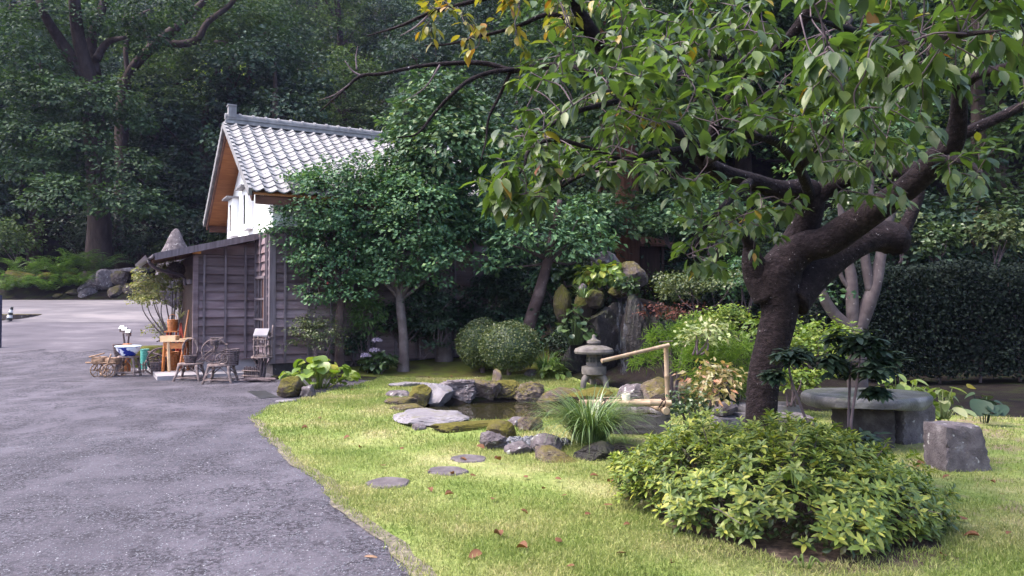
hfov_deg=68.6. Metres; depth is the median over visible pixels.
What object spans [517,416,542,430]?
rock
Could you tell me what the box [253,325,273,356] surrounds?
twig house
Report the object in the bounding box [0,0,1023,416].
ground
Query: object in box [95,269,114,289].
rock
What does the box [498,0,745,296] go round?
cedar tree
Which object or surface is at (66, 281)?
fern
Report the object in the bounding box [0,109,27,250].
forest tree
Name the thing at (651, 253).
garden hut
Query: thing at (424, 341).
shade shrub
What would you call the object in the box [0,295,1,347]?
dark post
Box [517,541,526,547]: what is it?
fallen leaf
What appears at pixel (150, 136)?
forest tree
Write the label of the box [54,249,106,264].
fern
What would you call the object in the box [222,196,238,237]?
window
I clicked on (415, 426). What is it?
rock
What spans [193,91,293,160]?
forest tree
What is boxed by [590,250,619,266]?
rock
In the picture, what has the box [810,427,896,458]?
dark seedling
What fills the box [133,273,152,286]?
rock
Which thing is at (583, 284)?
rock
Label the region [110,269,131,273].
rock
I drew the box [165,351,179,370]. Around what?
orange basket
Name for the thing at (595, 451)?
rock
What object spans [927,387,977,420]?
hydrangea shoot
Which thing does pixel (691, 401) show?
shrub
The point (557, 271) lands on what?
broadleaf plant
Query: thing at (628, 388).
rock
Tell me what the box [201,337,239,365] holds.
twig bicycle
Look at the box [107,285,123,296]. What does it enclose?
rock
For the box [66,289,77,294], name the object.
rock
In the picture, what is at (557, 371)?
leafy plant
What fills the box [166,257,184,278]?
cedar ball
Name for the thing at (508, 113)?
forest tree
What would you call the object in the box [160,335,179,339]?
wooden tray
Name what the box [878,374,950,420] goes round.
hydrangea bush
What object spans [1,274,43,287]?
fern
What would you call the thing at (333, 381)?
butterbur shoot
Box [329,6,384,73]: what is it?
forest tree
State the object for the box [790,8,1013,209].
forest tree
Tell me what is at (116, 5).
forest tree
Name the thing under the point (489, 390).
rock
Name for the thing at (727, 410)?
rock
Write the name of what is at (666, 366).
bamboo spout
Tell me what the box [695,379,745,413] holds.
shade shrub
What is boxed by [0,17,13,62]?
forest tree
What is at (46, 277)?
rock
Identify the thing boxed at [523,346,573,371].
grass clump
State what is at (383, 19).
forest tree
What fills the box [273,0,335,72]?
forest tree
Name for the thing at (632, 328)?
rock
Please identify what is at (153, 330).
potted azalea
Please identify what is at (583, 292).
grass clump
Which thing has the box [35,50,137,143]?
forest tree
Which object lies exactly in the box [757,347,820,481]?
sapling
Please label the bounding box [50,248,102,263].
fern
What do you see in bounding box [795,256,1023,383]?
hedge
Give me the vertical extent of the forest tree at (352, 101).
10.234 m
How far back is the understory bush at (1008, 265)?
19.98 m
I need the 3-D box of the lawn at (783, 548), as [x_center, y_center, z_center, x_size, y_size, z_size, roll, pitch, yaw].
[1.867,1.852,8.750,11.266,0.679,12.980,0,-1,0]
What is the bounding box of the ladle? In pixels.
[598,393,629,400]
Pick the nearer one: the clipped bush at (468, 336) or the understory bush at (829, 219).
the clipped bush at (468, 336)
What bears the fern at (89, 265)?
on the ground at (1006, 390)
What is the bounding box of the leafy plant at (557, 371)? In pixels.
[530,362,571,379]
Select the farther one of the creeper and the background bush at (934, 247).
the background bush at (934, 247)
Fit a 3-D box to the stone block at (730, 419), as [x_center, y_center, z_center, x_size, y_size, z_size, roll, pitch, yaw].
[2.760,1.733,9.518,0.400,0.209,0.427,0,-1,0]
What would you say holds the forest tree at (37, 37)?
on the ground at (1006, 390)
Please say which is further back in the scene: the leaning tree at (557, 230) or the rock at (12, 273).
the rock at (12, 273)
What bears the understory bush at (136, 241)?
on the ground at (1006, 390)
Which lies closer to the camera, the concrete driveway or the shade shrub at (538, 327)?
the shade shrub at (538, 327)
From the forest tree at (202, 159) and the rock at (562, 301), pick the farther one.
the forest tree at (202, 159)
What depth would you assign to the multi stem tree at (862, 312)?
11.34 m
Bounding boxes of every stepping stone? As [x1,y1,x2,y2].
[365,477,409,488]
[428,466,468,475]
[450,454,485,462]
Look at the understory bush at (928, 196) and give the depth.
24.06 m
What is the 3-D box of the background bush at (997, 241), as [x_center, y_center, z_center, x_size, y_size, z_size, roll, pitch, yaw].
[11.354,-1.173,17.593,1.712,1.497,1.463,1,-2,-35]
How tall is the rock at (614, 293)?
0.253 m
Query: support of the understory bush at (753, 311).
on the ground at (1006, 390)
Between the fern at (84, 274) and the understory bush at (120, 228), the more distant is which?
the understory bush at (120, 228)
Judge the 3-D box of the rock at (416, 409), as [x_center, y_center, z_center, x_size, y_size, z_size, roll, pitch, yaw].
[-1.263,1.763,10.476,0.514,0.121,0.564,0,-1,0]
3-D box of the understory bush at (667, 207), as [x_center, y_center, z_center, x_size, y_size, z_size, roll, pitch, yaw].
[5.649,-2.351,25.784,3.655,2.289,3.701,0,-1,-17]
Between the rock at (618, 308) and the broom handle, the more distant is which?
the broom handle
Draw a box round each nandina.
[672,348,747,406]
[673,315,740,355]
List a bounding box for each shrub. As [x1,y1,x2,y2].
[124,258,183,350]
[280,308,348,361]
[324,328,387,365]
[327,281,389,364]
[370,297,443,345]
[394,314,458,359]
[398,278,476,322]
[419,304,463,345]
[449,291,515,332]
[463,264,534,319]
[491,280,555,333]
[505,317,546,344]
[520,258,584,305]
[530,301,581,340]
[539,326,573,361]
[551,285,617,310]
[624,311,721,407]
[653,307,704,349]
[663,386,710,429]
[669,323,754,401]
[677,302,752,330]
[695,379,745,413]
[707,253,751,313]
[740,311,871,371]
[779,363,836,406]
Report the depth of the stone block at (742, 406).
10.25 m
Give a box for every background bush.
[551,188,639,248]
[629,197,705,248]
[661,181,772,254]
[749,205,821,254]
[824,182,883,216]
[894,208,942,263]
[909,218,975,260]
[955,205,1023,268]
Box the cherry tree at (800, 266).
[320,0,1023,433]
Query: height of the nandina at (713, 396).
0.781 m
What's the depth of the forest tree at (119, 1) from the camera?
78.53 m
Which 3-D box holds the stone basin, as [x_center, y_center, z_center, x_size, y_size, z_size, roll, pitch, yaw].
[1.470,1.616,9.145,0.838,0.249,0.819,0,-1,0]
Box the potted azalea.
[140,319,167,341]
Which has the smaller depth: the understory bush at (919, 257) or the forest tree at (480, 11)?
the understory bush at (919, 257)
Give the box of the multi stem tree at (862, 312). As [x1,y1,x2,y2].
[763,76,962,387]
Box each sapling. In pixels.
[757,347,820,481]
[810,329,873,469]
[841,328,914,474]
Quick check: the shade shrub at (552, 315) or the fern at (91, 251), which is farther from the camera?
the fern at (91, 251)
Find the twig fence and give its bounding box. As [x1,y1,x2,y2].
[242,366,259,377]
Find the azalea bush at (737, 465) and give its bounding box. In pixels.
[605,407,963,558]
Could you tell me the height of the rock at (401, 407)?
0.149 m
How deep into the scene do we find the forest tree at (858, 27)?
33.21 m
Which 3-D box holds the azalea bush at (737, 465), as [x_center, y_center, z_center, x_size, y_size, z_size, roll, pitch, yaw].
[1.950,1.312,5.699,2.575,0.829,2.304,-1,-2,37]
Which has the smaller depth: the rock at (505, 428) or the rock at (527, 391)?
the rock at (505, 428)
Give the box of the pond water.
[424,402,643,419]
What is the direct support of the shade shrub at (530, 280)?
on the ground at (1006, 390)
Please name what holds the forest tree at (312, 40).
on the ground at (1006, 390)
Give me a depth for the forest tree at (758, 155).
28.04 m
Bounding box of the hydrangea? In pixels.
[356,337,400,373]
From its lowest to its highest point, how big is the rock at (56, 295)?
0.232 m
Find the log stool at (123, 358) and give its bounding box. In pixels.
[114,355,141,376]
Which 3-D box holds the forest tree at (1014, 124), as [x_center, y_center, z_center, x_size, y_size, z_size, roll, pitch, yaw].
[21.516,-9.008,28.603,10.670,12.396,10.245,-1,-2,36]
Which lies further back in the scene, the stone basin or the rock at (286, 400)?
the rock at (286, 400)
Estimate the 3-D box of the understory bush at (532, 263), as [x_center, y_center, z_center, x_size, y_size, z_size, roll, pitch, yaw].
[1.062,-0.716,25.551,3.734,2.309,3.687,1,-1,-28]
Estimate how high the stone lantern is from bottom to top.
1.019 m
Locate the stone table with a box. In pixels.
[800,388,933,447]
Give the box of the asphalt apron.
[0,322,177,352]
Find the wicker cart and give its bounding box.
[85,353,127,376]
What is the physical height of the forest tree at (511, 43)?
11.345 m
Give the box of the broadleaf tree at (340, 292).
[257,148,386,373]
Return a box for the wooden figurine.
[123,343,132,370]
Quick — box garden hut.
[639,236,673,303]
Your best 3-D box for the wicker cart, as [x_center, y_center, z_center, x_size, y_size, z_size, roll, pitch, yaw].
[-8.591,1.619,15.841,0.688,0.530,0.596,0,-1,0]
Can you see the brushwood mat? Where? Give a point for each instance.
(265, 379)
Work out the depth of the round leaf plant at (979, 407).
9.42 m
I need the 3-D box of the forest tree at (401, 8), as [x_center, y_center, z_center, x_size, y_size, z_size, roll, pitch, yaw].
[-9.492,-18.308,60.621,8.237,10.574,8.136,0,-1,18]
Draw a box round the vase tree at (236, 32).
[158,0,307,114]
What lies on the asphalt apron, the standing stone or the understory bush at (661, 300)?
the standing stone
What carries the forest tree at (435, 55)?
on the ground at (1006, 390)
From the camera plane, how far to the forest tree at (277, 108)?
39.84 m
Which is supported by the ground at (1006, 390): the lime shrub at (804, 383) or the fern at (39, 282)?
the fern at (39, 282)
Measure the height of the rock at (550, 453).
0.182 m
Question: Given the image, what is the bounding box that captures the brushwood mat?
[238,377,276,381]
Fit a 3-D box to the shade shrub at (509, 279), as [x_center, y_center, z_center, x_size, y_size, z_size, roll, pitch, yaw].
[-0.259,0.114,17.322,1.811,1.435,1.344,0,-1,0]
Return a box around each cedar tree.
[494,0,705,297]
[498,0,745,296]
[852,0,1023,360]
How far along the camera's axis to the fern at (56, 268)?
32.54 m
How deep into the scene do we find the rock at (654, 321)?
15.15 m
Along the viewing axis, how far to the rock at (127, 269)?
32.63 m
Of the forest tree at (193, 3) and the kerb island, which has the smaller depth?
the kerb island
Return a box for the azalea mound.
[633,266,743,320]
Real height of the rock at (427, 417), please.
0.128 m
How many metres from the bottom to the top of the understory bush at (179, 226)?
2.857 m
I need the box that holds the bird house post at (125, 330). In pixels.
[118,326,131,343]
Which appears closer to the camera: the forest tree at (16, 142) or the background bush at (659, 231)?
the background bush at (659, 231)
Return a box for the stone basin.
[608,406,670,434]
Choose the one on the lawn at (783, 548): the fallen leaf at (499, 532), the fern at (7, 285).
the fallen leaf at (499, 532)
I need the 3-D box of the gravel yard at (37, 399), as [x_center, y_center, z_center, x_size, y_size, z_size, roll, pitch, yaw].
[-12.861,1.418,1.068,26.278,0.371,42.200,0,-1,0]
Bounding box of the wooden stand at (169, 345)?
[160,339,190,371]
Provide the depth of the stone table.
8.15 m
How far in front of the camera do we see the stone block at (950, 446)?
6.93 m
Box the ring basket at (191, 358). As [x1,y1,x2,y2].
[182,338,211,362]
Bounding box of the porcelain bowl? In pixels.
[114,345,141,355]
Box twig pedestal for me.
[251,356,273,377]
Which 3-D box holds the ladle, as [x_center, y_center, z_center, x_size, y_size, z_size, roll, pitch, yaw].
[1.191,1.279,8.794,0.390,0.075,0.100,0,-1,0]
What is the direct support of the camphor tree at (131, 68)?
on the ground at (1006, 390)
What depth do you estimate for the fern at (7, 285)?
31.99 m
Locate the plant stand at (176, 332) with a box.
[164,331,181,368]
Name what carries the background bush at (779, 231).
on the ground at (1006, 390)
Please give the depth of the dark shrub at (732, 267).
14.36 m
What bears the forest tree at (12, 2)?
on the ground at (1006, 390)
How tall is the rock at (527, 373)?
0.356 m
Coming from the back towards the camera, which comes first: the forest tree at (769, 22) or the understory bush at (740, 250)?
the forest tree at (769, 22)
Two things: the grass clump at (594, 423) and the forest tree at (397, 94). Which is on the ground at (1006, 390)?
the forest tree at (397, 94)
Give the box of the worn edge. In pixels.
[250,419,435,575]
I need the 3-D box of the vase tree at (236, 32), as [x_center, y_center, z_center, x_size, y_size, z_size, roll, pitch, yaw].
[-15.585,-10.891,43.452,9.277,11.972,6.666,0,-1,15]
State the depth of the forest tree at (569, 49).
32.93 m
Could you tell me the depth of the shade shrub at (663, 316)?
14.51 m
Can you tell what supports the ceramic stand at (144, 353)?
on the white slab
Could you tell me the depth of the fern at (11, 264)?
33.42 m
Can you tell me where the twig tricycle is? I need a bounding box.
[144,342,177,374]
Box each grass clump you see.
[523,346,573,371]
[525,381,660,447]
[573,286,594,297]
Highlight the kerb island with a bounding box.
[2,314,41,319]
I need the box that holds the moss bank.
[291,336,549,377]
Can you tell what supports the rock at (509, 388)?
on the ground at (1006, 390)
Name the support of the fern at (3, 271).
on the ground at (1006, 390)
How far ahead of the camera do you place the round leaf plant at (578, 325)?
14.80 m
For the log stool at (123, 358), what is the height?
0.443 m
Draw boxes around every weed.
[776,468,816,490]
[787,554,823,570]
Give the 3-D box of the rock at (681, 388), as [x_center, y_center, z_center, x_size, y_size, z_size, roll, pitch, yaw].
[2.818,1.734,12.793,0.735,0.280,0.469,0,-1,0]
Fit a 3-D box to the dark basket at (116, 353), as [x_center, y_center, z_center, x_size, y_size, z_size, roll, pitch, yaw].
[-8.984,1.607,17.168,0.310,0.647,0.308,0,-1,0]
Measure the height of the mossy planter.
0.642 m
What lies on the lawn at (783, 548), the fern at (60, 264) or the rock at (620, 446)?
the rock at (620, 446)
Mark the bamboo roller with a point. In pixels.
(664, 410)
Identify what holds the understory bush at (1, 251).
on the ground at (1006, 390)
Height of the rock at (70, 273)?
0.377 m
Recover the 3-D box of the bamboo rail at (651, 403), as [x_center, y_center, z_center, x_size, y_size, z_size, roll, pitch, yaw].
[1.356,1.345,8.732,0.992,0.094,0.072,0,-1,2]
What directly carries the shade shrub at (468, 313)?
on the moss bank
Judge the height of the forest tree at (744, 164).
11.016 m
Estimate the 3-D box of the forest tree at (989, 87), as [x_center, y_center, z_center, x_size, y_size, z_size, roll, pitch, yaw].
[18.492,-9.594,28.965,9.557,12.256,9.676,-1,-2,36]
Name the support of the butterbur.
on the gravel yard at (37, 399)
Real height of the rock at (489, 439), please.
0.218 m
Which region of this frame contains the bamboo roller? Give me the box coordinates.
[648,406,669,414]
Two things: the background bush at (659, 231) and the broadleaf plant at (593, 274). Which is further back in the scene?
the background bush at (659, 231)
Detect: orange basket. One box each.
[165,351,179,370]
[167,314,177,330]
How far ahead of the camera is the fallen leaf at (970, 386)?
13.84 m
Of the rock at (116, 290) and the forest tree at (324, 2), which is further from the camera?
the forest tree at (324, 2)
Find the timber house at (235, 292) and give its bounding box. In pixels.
[135,104,487,380]
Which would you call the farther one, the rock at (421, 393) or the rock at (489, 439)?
the rock at (421, 393)
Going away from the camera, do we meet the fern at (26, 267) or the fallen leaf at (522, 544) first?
the fallen leaf at (522, 544)
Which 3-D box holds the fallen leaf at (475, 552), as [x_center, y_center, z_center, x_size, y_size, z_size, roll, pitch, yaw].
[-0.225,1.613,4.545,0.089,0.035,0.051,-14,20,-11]
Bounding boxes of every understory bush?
[0,213,54,264]
[0,241,12,255]
[44,203,149,252]
[45,220,121,255]
[114,228,167,267]
[137,210,222,251]
[138,240,191,257]
[190,225,226,243]
[485,219,586,321]
[501,236,565,294]
[527,237,643,299]
[570,188,707,276]
[593,262,684,308]
[640,188,721,250]
[648,257,760,322]
[683,219,777,269]
[736,253,843,331]
[821,209,886,260]
[856,181,1023,326]
[874,186,955,263]
[886,230,1023,321]
[946,256,1023,314]
[1001,188,1023,260]
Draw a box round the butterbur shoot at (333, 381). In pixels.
[329,377,347,384]
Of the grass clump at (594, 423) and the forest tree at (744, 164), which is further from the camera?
the forest tree at (744, 164)
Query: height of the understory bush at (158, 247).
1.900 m
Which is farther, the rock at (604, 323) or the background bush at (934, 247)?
the background bush at (934, 247)
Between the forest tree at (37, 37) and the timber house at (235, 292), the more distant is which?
the forest tree at (37, 37)
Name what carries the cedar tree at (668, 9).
on the ground at (1006, 390)
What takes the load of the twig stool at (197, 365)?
on the gravel yard at (37, 399)
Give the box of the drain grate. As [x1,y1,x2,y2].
[247,390,278,398]
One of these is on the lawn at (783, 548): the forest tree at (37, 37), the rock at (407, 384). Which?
the rock at (407, 384)
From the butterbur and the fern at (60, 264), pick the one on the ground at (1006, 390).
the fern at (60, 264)
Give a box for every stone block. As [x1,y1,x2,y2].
[711,415,741,430]
[732,412,816,430]
[735,401,801,412]
[893,404,935,444]
[923,421,991,471]
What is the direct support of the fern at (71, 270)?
on the ground at (1006, 390)
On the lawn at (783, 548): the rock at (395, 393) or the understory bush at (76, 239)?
the rock at (395, 393)
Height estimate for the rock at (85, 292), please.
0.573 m
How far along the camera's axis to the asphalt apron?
23.51 m
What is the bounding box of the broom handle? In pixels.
[179,310,189,369]
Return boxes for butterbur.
[278,355,360,389]
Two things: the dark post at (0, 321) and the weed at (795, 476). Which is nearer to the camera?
the weed at (795, 476)
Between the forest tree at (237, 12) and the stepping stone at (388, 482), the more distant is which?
the forest tree at (237, 12)
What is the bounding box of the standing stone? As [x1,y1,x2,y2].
[155,229,186,307]
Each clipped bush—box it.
[454,316,497,372]
[477,319,540,374]
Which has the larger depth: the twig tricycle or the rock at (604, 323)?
the twig tricycle
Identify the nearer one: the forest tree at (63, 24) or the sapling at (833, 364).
the sapling at (833, 364)
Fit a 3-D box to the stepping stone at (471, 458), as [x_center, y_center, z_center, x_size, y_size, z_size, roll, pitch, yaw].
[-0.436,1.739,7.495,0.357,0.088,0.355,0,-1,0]
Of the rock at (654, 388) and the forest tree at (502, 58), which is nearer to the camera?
the rock at (654, 388)
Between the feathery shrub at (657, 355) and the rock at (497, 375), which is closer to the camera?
the feathery shrub at (657, 355)
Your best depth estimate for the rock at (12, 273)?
32.60 m
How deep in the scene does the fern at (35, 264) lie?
33.01 m
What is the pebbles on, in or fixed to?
on the lawn at (783, 548)
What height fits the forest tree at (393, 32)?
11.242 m
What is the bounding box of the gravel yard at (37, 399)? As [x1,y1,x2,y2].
[0,349,410,575]
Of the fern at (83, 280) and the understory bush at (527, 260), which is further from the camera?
the fern at (83, 280)
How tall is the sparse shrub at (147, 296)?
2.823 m
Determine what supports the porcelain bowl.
on the log stool at (123, 358)
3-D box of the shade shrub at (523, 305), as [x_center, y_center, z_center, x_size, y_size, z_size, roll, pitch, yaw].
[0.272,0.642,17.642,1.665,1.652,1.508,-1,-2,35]
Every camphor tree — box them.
[0,0,212,276]
[86,0,281,278]
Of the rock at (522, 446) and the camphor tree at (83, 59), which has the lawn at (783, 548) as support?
the rock at (522, 446)
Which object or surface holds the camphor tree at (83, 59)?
on the ground at (1006, 390)
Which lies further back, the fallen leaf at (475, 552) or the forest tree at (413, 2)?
the forest tree at (413, 2)
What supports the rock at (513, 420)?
on the ground at (1006, 390)
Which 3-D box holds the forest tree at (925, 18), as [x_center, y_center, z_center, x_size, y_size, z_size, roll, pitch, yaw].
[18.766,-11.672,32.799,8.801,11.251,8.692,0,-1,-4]
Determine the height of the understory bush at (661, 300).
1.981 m
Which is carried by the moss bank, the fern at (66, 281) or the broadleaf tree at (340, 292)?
the broadleaf tree at (340, 292)
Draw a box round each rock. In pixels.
[4,270,34,282]
[37,272,63,282]
[52,293,62,297]
[62,271,77,278]
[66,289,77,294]
[77,274,100,291]
[78,288,97,297]
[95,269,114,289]
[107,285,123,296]
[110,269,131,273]
[110,270,128,285]
[120,267,152,272]
[122,283,140,293]
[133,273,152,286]
[275,399,295,401]
[276,376,302,397]
[301,384,315,397]
[384,397,417,403]
[385,390,408,396]
[388,382,422,386]
[389,403,423,411]
[393,410,469,425]
[404,408,434,411]
[408,384,431,406]
[412,423,425,430]
[420,382,453,405]
[430,420,491,432]
[439,379,478,402]
[468,378,502,399]
[479,430,506,449]
[486,419,515,437]
[492,369,501,380]
[497,380,519,398]
[504,440,531,454]
[507,416,521,426]
[514,381,544,401]
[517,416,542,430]
[523,369,536,376]
[530,433,561,451]
[535,387,579,402]
[535,445,575,462]
[553,284,572,324]
[561,330,586,372]
[568,387,614,401]
[573,296,596,320]
[573,441,614,460]
[579,283,586,293]
[585,289,604,308]
[585,306,619,369]
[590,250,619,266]
[608,287,626,298]
[608,302,625,334]
[613,442,639,455]
[614,261,647,297]
[617,383,643,398]
[619,293,655,366]
[640,377,664,399]
[650,315,677,354]
[673,381,696,395]
[711,401,737,416]
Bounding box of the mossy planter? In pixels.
[131,345,162,367]
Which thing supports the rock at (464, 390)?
on the ground at (1006, 390)
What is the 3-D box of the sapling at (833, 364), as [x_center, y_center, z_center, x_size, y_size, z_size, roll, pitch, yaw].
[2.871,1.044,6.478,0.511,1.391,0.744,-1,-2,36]
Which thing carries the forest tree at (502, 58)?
on the ground at (1006, 390)
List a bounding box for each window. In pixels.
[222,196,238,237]
[235,184,252,230]
[254,276,264,342]
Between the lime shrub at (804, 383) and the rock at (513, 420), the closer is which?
the rock at (513, 420)
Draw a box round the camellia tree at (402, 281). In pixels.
[309,157,478,371]
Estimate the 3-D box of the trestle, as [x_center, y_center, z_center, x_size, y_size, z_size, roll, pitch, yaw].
[-7.407,1.310,16.867,0.250,1.049,0.045,0,-1,0]
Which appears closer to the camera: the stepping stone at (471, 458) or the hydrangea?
the stepping stone at (471, 458)
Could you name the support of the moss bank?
on the ground at (1006, 390)
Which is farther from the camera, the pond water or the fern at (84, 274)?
the fern at (84, 274)
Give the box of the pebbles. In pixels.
[503,435,572,446]
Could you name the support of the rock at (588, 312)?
on the rock at (604, 323)
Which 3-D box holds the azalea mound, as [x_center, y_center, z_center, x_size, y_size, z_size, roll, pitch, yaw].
[3.385,0.127,14.543,1.974,1.084,3.042,1,-1,-22]
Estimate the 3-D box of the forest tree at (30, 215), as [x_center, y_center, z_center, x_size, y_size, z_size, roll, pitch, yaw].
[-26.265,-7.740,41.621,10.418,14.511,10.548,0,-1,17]
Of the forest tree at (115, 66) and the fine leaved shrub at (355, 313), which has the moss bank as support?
the fine leaved shrub at (355, 313)
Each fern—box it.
[0,257,26,266]
[0,266,33,273]
[0,274,24,289]
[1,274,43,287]
[7,271,44,283]
[8,263,49,273]
[14,257,57,269]
[18,274,65,289]
[21,274,57,286]
[31,260,83,274]
[32,271,61,279]
[33,256,77,270]
[45,273,84,285]
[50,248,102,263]
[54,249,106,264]
[55,262,96,275]
[58,272,98,285]
[66,257,117,271]
[71,269,96,279]
[75,252,132,267]
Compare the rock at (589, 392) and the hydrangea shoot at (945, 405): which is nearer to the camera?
the hydrangea shoot at (945, 405)
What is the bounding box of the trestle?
[178,323,186,368]
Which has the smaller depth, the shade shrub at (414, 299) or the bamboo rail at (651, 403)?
the bamboo rail at (651, 403)
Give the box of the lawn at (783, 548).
[254,374,1023,575]
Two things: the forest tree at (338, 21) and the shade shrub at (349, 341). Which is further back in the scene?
the forest tree at (338, 21)
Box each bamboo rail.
[579,399,660,404]
[586,400,671,406]
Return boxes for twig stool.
[172,362,206,381]
[201,363,238,383]
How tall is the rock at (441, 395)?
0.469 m
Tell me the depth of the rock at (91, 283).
32.28 m
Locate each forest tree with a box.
[0,0,25,26]
[0,0,71,115]
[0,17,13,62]
[0,17,138,271]
[0,22,82,158]
[0,82,45,190]
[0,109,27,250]
[19,0,115,50]
[22,96,113,208]
[24,0,122,106]
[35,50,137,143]
[60,67,213,258]
[92,0,140,51]
[100,0,187,82]
[101,0,199,74]
[103,69,219,207]
[106,38,301,241]
[111,34,207,157]
[149,0,246,115]
[155,21,350,234]
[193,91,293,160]
[204,0,323,102]
[204,0,337,133]
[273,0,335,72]
[288,0,358,54]
[289,43,389,130]
[294,0,386,121]
[303,52,376,127]
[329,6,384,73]
[345,0,436,51]
[346,0,435,108]
[350,12,477,130]
[358,10,514,137]
[383,71,501,153]
[392,0,489,63]
[416,0,507,85]
[432,0,528,102]
[450,8,584,221]
[479,1,578,115]
[479,66,674,315]
[485,0,572,129]
[521,0,643,126]
[540,0,786,195]
[634,0,861,196]
[674,0,857,95]
[685,0,892,175]
[759,11,893,122]
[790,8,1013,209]
[851,0,1023,127]
[884,0,1023,192]
[941,0,1023,149]
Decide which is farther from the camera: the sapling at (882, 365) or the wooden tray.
the wooden tray
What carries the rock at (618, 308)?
on the ground at (1006, 390)
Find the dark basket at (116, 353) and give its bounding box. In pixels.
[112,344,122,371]
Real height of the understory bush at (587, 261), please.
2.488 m
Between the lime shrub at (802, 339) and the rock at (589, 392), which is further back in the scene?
the rock at (589, 392)
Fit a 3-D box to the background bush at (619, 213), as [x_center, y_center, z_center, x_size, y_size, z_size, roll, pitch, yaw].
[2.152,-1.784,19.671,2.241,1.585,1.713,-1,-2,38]
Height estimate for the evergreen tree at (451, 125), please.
6.895 m
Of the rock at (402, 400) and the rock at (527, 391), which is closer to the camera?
the rock at (402, 400)
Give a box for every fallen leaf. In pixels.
[469,548,481,558]
[494,529,503,535]
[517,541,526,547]
[963,530,979,535]
[966,384,975,388]
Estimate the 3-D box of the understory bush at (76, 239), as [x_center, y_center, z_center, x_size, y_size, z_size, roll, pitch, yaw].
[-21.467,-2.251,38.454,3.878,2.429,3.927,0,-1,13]
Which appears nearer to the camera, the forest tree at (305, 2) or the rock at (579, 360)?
the rock at (579, 360)
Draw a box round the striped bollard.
[6,307,12,320]
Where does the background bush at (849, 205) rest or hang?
on the ground at (1006, 390)
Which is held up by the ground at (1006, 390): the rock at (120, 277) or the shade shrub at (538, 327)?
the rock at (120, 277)
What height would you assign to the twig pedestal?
0.467 m
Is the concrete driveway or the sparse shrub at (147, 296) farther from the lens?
the concrete driveway
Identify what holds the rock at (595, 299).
on the rock at (604, 323)
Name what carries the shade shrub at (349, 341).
on the moss bank
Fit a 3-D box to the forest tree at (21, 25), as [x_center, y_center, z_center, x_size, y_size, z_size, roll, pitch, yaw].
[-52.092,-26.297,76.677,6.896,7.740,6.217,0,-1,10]
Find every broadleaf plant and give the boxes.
[548,261,594,289]
[572,259,623,290]
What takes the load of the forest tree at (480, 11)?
on the ground at (1006, 390)
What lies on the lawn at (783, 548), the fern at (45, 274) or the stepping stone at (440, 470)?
the stepping stone at (440, 470)
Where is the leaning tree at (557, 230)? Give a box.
[469,183,627,332]
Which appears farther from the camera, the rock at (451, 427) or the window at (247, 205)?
the window at (247, 205)
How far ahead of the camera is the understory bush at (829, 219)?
23.07 m
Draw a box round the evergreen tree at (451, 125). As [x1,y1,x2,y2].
[359,63,523,361]
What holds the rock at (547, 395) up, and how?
on the ground at (1006, 390)
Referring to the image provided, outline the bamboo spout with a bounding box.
[601,341,672,415]
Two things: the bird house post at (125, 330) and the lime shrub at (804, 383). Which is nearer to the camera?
the lime shrub at (804, 383)
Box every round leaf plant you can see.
[552,304,597,344]
[964,392,1009,423]
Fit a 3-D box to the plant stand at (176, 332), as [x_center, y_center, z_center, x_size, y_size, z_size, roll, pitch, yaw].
[-7.668,1.404,16.973,0.309,0.864,0.280,0,-1,0]
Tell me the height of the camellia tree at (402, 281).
4.701 m
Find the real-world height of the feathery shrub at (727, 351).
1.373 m
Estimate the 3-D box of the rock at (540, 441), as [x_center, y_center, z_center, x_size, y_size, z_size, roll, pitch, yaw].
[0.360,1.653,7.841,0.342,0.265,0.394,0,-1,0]
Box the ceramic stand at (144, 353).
[140,349,148,368]
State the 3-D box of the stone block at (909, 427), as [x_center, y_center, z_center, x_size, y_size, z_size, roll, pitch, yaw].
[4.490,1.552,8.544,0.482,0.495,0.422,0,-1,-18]
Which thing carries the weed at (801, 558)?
on the lawn at (783, 548)
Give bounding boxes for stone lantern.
[574,335,613,388]
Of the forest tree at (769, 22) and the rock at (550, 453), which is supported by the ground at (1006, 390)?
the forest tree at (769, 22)
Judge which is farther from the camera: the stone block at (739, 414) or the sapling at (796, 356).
the stone block at (739, 414)
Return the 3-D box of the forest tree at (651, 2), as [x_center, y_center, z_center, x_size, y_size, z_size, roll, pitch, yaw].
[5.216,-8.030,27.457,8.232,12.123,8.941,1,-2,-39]
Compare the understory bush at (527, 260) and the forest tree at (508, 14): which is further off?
the forest tree at (508, 14)
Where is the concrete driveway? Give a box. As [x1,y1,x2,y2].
[2,300,177,321]
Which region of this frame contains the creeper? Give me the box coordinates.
[602,273,640,295]
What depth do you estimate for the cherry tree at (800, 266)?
4.85 m
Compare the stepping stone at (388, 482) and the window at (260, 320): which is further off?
the window at (260, 320)

